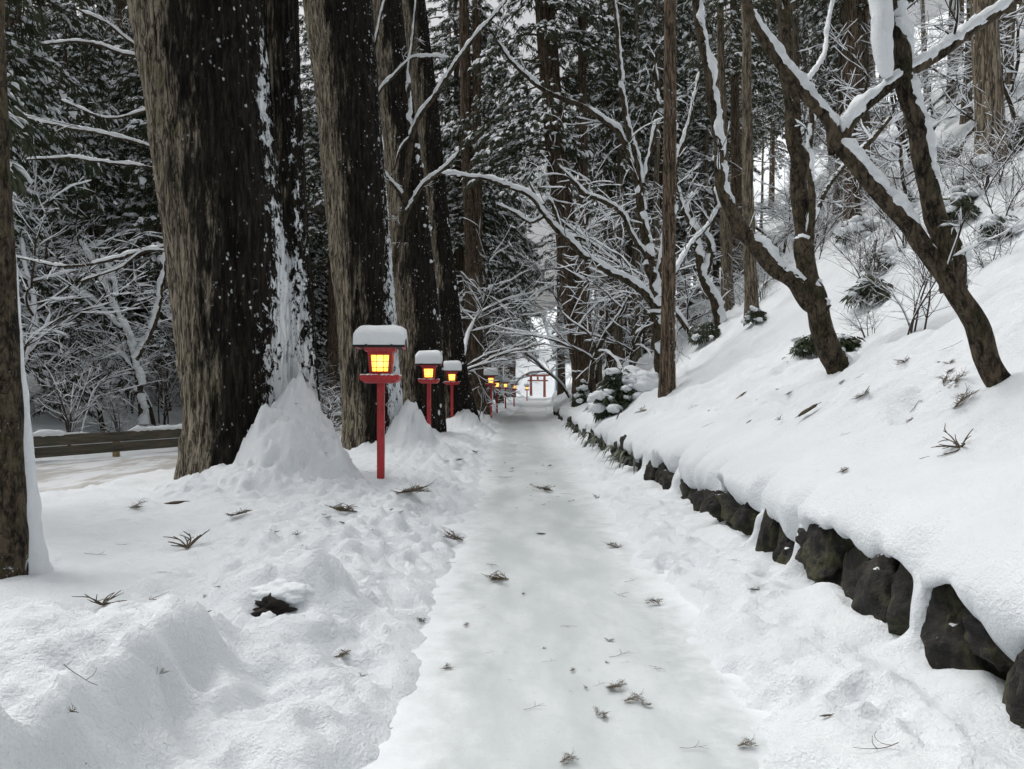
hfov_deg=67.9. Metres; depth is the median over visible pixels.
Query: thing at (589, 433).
fern
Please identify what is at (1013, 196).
bare bush
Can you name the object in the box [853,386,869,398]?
cedar sprig
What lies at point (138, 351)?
bare sapling
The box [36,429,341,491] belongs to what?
road
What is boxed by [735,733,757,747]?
litter twig
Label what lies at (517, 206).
cedar tree
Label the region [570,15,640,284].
cedar tree
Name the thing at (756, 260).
bare bush
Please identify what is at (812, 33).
cedar tree
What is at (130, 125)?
cedar tree
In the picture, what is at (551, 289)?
bare tree
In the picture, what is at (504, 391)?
bare tree
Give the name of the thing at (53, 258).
bare tree
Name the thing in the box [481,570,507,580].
cedar sprig
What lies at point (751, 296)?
cedar tree
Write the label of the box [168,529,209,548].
twig tuft
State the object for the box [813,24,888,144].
cedar tree
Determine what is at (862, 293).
evergreen shrub
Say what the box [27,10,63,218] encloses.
cedar tree
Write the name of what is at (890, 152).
shrub
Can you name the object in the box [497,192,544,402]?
cedar tree
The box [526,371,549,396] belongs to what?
torii gate
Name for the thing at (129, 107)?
cedar tree
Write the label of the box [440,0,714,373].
bare tree
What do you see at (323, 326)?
cedar tree
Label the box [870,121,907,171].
bare bush
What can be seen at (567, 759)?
litter twig
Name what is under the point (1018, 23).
bare tree
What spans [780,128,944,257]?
bare tree
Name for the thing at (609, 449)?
fern
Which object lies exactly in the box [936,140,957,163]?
snowy shrub
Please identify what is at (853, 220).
snowy shrub
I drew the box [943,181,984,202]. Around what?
snowy shrub
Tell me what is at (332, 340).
cedar tree
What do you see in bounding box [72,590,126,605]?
twig tuft
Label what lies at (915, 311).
bare bush
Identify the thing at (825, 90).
cedar tree
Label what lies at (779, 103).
cedar tree
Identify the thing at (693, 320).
bare bush
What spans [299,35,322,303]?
cedar tree
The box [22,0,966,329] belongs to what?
sky
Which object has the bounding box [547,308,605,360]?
bare tree
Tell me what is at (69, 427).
bare bush
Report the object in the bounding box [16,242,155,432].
bare tree
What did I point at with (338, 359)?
bare tree
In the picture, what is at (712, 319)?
bare bush
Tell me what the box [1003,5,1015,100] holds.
cedar tree
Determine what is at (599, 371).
cedar tree
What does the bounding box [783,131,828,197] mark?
bare tree
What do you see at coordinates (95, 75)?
cedar tree
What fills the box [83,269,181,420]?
bare tree
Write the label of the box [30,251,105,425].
cedar tree
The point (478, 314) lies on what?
bare tree
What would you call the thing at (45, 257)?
bare tree
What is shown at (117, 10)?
cedar tree
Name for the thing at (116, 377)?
bare bush
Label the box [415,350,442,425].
lantern
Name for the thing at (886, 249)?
snowy shrub
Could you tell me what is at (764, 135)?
cedar tree
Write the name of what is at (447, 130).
cedar tree
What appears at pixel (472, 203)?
cedar tree
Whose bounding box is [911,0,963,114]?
bare tree
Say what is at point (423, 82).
cedar tree
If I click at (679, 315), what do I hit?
bare tree
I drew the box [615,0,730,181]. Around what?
cedar tree
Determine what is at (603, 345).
bare tree
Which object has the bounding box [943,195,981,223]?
evergreen shrub
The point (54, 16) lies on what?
cedar tree
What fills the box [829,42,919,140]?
bare tree
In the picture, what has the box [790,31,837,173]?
cedar tree
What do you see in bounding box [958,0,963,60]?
cedar tree
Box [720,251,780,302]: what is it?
bare bush
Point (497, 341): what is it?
bare tree
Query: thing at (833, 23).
cedar tree
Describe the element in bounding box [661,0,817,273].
cedar tree
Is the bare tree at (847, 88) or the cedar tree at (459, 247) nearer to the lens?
the bare tree at (847, 88)
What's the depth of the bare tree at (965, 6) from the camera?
29.65 m
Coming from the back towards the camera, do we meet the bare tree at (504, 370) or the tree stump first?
the bare tree at (504, 370)
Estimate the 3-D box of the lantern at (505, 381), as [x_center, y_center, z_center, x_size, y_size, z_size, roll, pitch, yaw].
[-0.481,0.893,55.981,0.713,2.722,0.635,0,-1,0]
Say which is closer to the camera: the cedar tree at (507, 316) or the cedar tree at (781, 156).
the cedar tree at (507, 316)
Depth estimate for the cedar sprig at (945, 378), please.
6.49 m
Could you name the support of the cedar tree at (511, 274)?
on the snow ground
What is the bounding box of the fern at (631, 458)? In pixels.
[612,454,641,474]
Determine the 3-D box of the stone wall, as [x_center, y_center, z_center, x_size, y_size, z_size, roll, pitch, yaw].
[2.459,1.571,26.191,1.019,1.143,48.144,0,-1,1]
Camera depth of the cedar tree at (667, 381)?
17.32 m
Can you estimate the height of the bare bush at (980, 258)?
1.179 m
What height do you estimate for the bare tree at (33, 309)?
9.627 m
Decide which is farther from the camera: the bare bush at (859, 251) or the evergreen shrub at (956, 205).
the bare bush at (859, 251)
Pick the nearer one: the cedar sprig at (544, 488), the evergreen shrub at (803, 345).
the cedar sprig at (544, 488)
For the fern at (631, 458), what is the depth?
12.96 m
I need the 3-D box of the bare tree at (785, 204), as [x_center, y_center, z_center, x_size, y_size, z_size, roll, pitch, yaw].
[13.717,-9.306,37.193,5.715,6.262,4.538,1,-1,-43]
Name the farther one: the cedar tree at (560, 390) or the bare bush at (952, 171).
the cedar tree at (560, 390)
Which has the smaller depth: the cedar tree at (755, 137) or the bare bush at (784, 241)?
the bare bush at (784, 241)
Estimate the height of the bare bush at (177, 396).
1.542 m
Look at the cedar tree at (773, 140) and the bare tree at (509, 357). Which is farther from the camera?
the cedar tree at (773, 140)
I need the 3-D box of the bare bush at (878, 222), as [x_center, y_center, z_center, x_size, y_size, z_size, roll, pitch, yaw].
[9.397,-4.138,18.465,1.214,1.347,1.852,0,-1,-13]
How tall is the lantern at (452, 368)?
2.802 m
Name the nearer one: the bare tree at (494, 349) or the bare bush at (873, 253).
the bare bush at (873, 253)
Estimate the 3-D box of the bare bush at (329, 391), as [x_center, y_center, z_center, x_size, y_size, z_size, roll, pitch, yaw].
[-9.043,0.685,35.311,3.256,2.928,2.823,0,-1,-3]
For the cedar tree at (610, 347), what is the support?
on the snow ground
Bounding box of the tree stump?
[250,578,314,617]
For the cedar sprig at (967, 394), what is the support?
on the snow ground
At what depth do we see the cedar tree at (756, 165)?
138.42 m
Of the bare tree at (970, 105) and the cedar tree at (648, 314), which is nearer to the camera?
the bare tree at (970, 105)
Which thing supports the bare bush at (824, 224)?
on the snow ground
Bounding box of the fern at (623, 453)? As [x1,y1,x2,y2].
[605,450,628,467]
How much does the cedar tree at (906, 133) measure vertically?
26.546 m
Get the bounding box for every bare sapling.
[51,216,169,440]
[375,0,506,281]
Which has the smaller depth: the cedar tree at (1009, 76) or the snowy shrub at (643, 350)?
the cedar tree at (1009, 76)
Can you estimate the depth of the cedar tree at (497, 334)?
71.44 m
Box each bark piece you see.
[164,501,189,503]
[795,402,820,417]
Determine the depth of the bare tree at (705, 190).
42.69 m
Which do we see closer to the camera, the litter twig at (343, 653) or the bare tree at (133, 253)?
the litter twig at (343, 653)
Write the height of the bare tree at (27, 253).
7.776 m
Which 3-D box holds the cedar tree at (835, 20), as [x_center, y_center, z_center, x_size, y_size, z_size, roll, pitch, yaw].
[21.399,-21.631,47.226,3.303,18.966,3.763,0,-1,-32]
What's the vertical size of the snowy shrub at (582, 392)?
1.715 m
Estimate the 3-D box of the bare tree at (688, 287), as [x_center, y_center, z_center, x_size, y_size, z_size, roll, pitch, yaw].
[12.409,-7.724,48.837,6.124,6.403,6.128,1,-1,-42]
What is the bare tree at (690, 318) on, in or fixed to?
on the snow ground
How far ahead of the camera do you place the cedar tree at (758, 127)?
63.12 m
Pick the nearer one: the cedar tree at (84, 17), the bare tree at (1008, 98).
the bare tree at (1008, 98)
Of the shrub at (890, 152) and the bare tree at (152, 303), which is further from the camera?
the bare tree at (152, 303)
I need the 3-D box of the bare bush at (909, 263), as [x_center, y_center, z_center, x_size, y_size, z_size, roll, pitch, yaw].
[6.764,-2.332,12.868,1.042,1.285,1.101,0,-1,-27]
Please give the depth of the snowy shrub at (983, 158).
16.30 m
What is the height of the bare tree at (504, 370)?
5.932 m
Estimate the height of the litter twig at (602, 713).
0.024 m
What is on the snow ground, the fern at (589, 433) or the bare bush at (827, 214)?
the bare bush at (827, 214)
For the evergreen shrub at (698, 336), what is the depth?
23.28 m
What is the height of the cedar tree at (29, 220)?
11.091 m
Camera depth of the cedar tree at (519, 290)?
82.79 m
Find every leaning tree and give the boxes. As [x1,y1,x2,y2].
[691,0,891,374]
[741,0,1021,387]
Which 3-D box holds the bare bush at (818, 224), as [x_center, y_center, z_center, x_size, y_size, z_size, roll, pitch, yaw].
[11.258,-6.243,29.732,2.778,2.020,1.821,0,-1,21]
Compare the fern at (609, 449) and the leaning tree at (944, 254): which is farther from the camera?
the fern at (609, 449)
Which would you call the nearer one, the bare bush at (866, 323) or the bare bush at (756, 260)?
the bare bush at (866, 323)
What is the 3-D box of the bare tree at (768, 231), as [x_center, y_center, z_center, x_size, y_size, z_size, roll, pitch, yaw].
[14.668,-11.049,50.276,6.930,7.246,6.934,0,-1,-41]
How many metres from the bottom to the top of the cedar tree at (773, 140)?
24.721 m
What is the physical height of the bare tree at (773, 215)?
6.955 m
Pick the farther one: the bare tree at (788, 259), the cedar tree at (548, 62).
the cedar tree at (548, 62)
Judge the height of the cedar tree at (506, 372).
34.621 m
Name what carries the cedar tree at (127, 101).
on the snow ground
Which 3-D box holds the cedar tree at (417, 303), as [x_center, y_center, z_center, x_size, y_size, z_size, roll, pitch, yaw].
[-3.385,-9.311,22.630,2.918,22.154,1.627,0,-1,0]
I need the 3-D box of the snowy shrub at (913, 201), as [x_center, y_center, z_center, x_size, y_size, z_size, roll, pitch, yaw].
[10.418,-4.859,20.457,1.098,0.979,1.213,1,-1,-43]
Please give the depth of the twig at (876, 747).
2.92 m
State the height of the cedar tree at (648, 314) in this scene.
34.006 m
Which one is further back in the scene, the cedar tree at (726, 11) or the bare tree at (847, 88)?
the cedar tree at (726, 11)
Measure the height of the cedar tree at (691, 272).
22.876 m
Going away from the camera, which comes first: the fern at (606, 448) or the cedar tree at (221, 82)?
the cedar tree at (221, 82)
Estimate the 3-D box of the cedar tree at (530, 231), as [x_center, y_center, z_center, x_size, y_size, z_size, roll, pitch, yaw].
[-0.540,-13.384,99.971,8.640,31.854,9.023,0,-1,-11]
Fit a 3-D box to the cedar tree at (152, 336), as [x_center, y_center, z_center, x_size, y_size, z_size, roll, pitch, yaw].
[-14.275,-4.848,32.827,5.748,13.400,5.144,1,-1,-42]
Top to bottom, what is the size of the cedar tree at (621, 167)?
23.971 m
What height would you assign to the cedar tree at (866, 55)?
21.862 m
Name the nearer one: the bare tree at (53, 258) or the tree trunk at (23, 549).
the tree trunk at (23, 549)
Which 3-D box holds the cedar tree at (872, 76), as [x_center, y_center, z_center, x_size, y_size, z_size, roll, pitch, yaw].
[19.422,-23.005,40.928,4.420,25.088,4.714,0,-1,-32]
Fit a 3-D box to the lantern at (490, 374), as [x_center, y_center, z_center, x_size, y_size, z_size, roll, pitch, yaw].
[-1.009,0.583,36.584,0.710,2.802,0.635,0,-1,0]
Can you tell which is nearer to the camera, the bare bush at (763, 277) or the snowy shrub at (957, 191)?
the snowy shrub at (957, 191)
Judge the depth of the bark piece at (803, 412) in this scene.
7.76 m
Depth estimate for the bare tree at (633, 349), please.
28.10 m
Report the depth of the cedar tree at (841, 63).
30.05 m
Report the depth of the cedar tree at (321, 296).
42.15 m
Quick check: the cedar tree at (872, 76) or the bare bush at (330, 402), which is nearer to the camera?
the bare bush at (330, 402)
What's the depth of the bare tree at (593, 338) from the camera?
50.43 m
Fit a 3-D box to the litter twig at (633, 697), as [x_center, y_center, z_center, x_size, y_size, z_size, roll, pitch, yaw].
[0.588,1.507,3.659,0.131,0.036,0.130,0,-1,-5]
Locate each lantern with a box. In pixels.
[353,325,407,478]
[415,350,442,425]
[443,360,461,416]
[484,368,497,417]
[492,375,502,412]
[501,378,509,407]
[510,380,517,405]
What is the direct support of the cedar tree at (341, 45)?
on the snow ground
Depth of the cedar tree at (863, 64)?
29.47 m
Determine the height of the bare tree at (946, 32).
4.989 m
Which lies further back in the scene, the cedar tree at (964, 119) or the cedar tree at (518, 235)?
the cedar tree at (518, 235)
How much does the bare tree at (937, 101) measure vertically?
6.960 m
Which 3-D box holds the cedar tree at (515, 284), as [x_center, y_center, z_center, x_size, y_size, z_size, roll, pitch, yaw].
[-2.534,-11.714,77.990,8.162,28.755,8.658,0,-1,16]
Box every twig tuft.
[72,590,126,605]
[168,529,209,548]
[893,355,909,364]
[931,423,972,455]
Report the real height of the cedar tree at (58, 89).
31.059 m
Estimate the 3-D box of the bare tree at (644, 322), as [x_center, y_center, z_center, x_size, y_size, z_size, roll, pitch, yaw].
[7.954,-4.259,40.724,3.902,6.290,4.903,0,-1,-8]
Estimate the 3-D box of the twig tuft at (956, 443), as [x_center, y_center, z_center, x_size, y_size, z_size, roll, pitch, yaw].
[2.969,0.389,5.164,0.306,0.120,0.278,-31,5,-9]
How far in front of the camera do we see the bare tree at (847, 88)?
23.49 m
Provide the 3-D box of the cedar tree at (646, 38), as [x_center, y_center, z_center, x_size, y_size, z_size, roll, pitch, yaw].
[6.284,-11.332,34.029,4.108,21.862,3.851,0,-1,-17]
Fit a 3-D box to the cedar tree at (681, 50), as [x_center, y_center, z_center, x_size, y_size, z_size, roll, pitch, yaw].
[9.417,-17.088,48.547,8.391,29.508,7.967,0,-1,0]
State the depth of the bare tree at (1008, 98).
20.49 m
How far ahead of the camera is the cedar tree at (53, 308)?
34.73 m
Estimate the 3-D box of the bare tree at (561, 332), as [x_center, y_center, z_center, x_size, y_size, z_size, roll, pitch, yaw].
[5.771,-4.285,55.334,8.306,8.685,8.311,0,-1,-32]
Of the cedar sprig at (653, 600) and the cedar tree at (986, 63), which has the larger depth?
the cedar tree at (986, 63)
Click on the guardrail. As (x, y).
(43, 438)
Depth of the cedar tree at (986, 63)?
16.33 m
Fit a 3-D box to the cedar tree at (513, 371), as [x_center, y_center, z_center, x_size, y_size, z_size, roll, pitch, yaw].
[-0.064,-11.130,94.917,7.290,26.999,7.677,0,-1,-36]
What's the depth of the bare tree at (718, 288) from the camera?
33.25 m
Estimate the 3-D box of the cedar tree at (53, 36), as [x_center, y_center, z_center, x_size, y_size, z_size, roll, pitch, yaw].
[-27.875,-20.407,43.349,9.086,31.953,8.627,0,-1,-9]
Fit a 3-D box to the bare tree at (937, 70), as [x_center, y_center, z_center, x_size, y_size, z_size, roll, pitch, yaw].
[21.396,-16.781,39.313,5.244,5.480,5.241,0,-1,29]
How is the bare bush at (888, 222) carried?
on the snow ground
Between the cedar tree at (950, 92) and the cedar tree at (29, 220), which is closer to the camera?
the cedar tree at (29, 220)
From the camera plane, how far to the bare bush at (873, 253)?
14.27 m
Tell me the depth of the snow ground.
5.25 m
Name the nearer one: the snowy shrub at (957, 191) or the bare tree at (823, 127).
the snowy shrub at (957, 191)
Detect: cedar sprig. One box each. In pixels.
[128,500,148,507]
[226,509,250,515]
[325,503,357,511]
[391,481,433,493]
[443,529,464,539]
[443,533,459,539]
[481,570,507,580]
[530,484,554,490]
[601,541,622,547]
[644,596,661,603]
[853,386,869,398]
[935,367,970,387]
[950,383,979,409]
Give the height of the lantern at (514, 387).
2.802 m
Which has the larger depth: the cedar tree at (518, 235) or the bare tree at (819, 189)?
the cedar tree at (518, 235)
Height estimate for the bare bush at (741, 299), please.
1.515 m
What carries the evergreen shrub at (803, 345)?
on the snow ground
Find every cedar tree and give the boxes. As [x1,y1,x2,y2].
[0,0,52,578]
[5,0,118,223]
[5,0,132,223]
[7,53,68,392]
[13,0,111,243]
[14,3,110,337]
[14,144,82,312]
[21,0,158,355]
[23,2,81,76]
[26,25,158,380]
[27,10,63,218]
[28,0,136,301]
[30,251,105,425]
[57,58,176,410]
[68,0,160,357]
[69,0,132,279]
[98,21,153,224]
[127,0,320,479]
[128,211,179,395]
[299,1,382,421]
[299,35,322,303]
[302,0,402,449]
[302,93,340,397]
[311,197,340,406]
[372,0,446,432]
[388,0,504,261]
[402,0,480,421]
[430,0,536,338]
[433,0,546,332]
[443,88,526,310]
[445,0,646,400]
[448,23,544,404]
[449,85,536,338]
[450,159,531,276]
[459,0,489,414]
[489,191,520,355]
[489,207,525,364]
[492,236,537,399]
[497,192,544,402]
[502,165,540,396]
[503,220,540,396]
[503,253,528,372]
[509,227,542,372]
[518,80,601,394]
[522,300,537,351]
[543,0,682,375]
[546,317,569,362]
[562,2,700,362]
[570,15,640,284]
[570,55,618,382]
[575,168,604,363]
[575,200,601,315]
[578,0,655,367]
[591,0,680,365]
[591,23,709,341]
[613,0,716,274]
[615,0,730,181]
[617,0,694,352]
[622,157,712,296]
[651,1,725,311]
[658,0,678,397]
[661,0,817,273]
[676,0,777,311]
[676,89,757,286]
[677,0,730,299]
[704,5,784,214]
[706,2,785,326]
[711,7,754,174]
[726,18,765,186]
[752,66,789,209]
[753,67,773,227]
[753,109,764,181]
[754,63,784,212]
[756,1,819,204]
[767,0,822,169]
[771,0,918,206]
[780,0,836,183]
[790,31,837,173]
[793,0,867,226]
[800,0,838,39]
[801,36,837,170]
[807,8,843,175]
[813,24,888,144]
[822,0,872,201]
[826,0,871,227]
[828,6,868,54]
[862,0,877,199]
[868,3,878,165]
[898,0,930,149]
[910,0,928,104]
[934,0,961,103]
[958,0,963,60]
[959,0,972,124]
[970,0,1023,180]
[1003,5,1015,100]
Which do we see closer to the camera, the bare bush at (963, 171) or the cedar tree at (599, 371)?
the bare bush at (963, 171)
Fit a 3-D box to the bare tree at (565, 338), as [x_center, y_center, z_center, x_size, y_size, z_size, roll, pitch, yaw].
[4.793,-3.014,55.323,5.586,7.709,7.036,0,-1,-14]
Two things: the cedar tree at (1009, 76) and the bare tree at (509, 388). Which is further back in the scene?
the bare tree at (509, 388)
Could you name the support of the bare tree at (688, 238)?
on the snow ground
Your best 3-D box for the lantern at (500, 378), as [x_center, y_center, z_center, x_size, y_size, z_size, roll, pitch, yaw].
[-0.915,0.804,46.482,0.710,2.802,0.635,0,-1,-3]
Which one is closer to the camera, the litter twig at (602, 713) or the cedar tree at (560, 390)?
the litter twig at (602, 713)
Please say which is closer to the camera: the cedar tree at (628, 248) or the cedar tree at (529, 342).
the cedar tree at (628, 248)
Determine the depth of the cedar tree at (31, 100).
24.77 m
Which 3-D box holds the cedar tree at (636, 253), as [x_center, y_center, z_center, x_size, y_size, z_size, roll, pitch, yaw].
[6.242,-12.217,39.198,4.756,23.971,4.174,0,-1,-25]
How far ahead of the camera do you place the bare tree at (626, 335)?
41.09 m
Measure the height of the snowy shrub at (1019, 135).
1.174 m
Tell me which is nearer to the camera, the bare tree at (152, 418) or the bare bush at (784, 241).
the bare tree at (152, 418)
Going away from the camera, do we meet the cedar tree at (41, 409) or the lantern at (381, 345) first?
the lantern at (381, 345)
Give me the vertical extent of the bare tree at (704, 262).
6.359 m
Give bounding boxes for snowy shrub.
[569,379,592,408]
[584,365,658,422]
[641,341,650,353]
[740,305,766,324]
[829,215,877,245]
[859,244,898,273]
[873,185,919,216]
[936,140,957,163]
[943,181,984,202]
[955,154,1000,184]
[972,213,1023,244]
[1006,116,1023,152]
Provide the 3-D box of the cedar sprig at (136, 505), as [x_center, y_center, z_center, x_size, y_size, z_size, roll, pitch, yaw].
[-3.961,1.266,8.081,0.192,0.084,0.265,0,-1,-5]
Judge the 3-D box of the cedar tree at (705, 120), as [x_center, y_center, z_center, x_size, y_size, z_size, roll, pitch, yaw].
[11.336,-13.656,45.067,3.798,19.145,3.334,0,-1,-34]
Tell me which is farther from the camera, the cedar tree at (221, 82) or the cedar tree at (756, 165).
the cedar tree at (756, 165)
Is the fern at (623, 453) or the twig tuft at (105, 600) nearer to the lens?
the twig tuft at (105, 600)
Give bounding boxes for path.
[361,396,788,768]
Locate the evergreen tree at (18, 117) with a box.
[7,0,53,234]
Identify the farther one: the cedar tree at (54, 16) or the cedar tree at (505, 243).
the cedar tree at (54, 16)
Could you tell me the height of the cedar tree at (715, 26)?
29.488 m
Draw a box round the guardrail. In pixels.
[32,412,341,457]
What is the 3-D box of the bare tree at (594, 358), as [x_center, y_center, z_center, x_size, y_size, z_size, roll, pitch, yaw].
[3.000,-3.350,27.836,8.205,8.579,8.210,0,-1,-25]
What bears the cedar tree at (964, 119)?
on the snow ground
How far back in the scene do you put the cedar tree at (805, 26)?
29.92 m
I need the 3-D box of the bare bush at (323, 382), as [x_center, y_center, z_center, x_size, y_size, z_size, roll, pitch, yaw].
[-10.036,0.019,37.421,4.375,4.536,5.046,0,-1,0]
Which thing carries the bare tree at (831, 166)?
on the snow ground
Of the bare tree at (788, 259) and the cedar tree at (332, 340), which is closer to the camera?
the bare tree at (788, 259)
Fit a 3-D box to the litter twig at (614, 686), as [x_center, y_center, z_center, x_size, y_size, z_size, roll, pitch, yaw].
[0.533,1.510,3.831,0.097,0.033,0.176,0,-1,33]
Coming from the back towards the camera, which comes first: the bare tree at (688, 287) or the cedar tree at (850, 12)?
the bare tree at (688, 287)
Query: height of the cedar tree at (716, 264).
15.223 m
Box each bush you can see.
[22,319,74,376]
[24,302,165,445]
[38,377,146,432]
[71,317,175,413]
[88,359,130,399]
[104,320,179,424]
[154,384,181,407]
[318,351,338,401]
[319,381,341,435]
[320,375,340,409]
[684,307,702,326]
[697,303,724,323]
[718,233,791,276]
[720,243,757,268]
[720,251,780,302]
[726,271,762,307]
[757,267,774,287]
[758,173,866,258]
[771,209,836,239]
[779,224,794,251]
[814,199,841,245]
[815,162,891,203]
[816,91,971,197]
[818,193,909,280]
[822,194,898,271]
[830,286,891,337]
[833,135,967,251]
[837,173,1017,335]
[854,194,920,239]
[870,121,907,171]
[872,152,953,197]
[875,218,929,282]
[907,82,1023,194]
[936,137,1023,192]
[937,132,978,188]
[953,114,1023,216]
[961,198,1023,274]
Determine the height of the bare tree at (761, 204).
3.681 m
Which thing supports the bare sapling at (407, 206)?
on the snow ground
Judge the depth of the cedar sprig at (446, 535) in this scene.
7.35 m
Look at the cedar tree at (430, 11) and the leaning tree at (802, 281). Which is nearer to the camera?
the leaning tree at (802, 281)
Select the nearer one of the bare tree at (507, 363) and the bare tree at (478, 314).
the bare tree at (478, 314)
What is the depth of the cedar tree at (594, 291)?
111.61 m
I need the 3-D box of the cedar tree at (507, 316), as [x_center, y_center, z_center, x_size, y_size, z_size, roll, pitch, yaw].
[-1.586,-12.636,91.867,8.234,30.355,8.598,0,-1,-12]
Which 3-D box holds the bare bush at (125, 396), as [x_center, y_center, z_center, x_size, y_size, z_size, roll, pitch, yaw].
[-13.147,-0.527,25.953,3.532,3.662,4.073,0,-1,26]
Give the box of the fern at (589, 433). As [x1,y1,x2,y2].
[575,432,592,443]
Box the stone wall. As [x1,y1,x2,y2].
[553,406,1023,728]
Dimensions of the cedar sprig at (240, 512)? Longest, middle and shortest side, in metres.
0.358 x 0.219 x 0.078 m
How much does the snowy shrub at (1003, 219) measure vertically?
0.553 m
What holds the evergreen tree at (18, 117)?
on the snow ground
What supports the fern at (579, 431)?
attached to the stone wall
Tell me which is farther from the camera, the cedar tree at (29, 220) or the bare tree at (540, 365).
the bare tree at (540, 365)
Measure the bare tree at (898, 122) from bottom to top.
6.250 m
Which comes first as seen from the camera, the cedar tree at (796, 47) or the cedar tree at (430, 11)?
the cedar tree at (796, 47)
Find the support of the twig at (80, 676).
on the snow ground
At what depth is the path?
4.36 m
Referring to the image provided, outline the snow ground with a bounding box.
[0,2,1023,768]
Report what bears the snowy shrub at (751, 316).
on the snow ground
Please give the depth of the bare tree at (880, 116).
33.58 m
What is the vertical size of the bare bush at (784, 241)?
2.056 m
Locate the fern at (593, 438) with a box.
[582,434,598,447]
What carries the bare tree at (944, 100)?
on the snow ground
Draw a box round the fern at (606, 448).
[598,444,612,453]
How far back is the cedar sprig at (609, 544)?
7.29 m
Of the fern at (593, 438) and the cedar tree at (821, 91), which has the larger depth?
the cedar tree at (821, 91)
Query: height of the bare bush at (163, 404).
4.066 m
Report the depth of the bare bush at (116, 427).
22.82 m
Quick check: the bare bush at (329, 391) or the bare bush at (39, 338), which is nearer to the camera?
the bare bush at (39, 338)
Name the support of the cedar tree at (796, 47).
on the snow ground
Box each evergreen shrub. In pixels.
[687,321,720,346]
[789,334,816,358]
[836,332,865,351]
[839,274,893,312]
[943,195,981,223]
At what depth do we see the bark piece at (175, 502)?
8.52 m
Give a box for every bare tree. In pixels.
[12,136,169,369]
[12,182,127,351]
[15,189,93,357]
[15,199,136,388]
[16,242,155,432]
[17,5,163,294]
[26,226,173,425]
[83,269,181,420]
[87,234,175,358]
[147,309,178,391]
[320,310,341,405]
[396,306,538,377]
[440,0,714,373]
[456,210,608,418]
[482,171,721,391]
[486,295,570,399]
[489,274,527,374]
[489,322,507,381]
[491,331,527,376]
[491,340,521,401]
[492,364,523,402]
[492,365,532,402]
[492,369,519,403]
[509,137,720,346]
[512,230,642,383]
[534,277,650,379]
[544,219,688,359]
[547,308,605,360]
[549,291,605,364]
[550,289,623,392]
[553,259,646,363]
[557,228,722,367]
[558,319,630,364]
[625,274,696,343]
[647,253,743,346]
[655,258,743,324]
[656,159,726,326]
[662,139,782,258]
[676,193,720,271]
[676,232,720,315]
[695,200,785,257]
[701,147,843,283]
[728,149,834,252]
[753,174,790,222]
[756,230,795,295]
[770,155,834,203]
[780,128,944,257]
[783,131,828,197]
[797,19,965,215]
[801,88,888,151]
[803,108,891,176]
[813,126,890,197]
[814,58,935,171]
[821,10,970,162]
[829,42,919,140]
[885,27,1004,147]
[895,10,962,110]
[907,0,965,80]
[909,4,1023,119]
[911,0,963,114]
[921,64,973,130]
[923,0,1023,48]
[929,56,1023,156]
[963,0,1023,94]
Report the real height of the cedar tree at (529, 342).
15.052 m
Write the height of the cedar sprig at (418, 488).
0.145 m
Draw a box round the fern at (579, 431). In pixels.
[568,427,580,437]
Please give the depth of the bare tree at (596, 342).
40.01 m
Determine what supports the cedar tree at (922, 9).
on the snow ground
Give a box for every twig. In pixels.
[64,664,96,684]
[334,649,351,657]
[559,751,578,763]
[593,706,609,716]
[605,678,627,689]
[622,691,645,702]
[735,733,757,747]
[853,730,898,748]
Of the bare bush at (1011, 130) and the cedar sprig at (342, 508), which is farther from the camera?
the bare bush at (1011, 130)
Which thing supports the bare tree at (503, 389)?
on the snow ground
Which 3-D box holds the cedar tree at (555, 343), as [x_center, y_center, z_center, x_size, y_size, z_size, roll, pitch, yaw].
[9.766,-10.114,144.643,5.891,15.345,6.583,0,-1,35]
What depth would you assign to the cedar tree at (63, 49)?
33.62 m
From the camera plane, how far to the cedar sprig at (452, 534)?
7.62 m
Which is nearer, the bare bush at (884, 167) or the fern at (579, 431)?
the bare bush at (884, 167)
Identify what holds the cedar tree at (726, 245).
on the snow ground
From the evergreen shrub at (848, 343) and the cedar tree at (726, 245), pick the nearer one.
the evergreen shrub at (848, 343)
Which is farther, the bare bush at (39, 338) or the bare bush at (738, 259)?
the bare bush at (738, 259)
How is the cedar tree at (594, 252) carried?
on the snow ground
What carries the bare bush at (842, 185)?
on the snow ground
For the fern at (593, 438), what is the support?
attached to the stone wall
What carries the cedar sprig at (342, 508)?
on the snow ground
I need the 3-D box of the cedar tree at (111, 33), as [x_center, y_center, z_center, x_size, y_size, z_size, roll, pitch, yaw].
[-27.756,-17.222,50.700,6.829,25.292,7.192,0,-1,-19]
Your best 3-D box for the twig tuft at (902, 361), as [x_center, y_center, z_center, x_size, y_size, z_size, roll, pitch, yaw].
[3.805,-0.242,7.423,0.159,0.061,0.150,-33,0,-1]
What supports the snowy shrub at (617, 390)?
on the snow ground
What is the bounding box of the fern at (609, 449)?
[595,446,618,462]
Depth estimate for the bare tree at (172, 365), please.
30.46 m
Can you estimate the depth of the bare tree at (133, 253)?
13.82 m
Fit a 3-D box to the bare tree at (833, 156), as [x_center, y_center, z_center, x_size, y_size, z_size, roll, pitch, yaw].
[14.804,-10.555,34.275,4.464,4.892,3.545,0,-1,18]

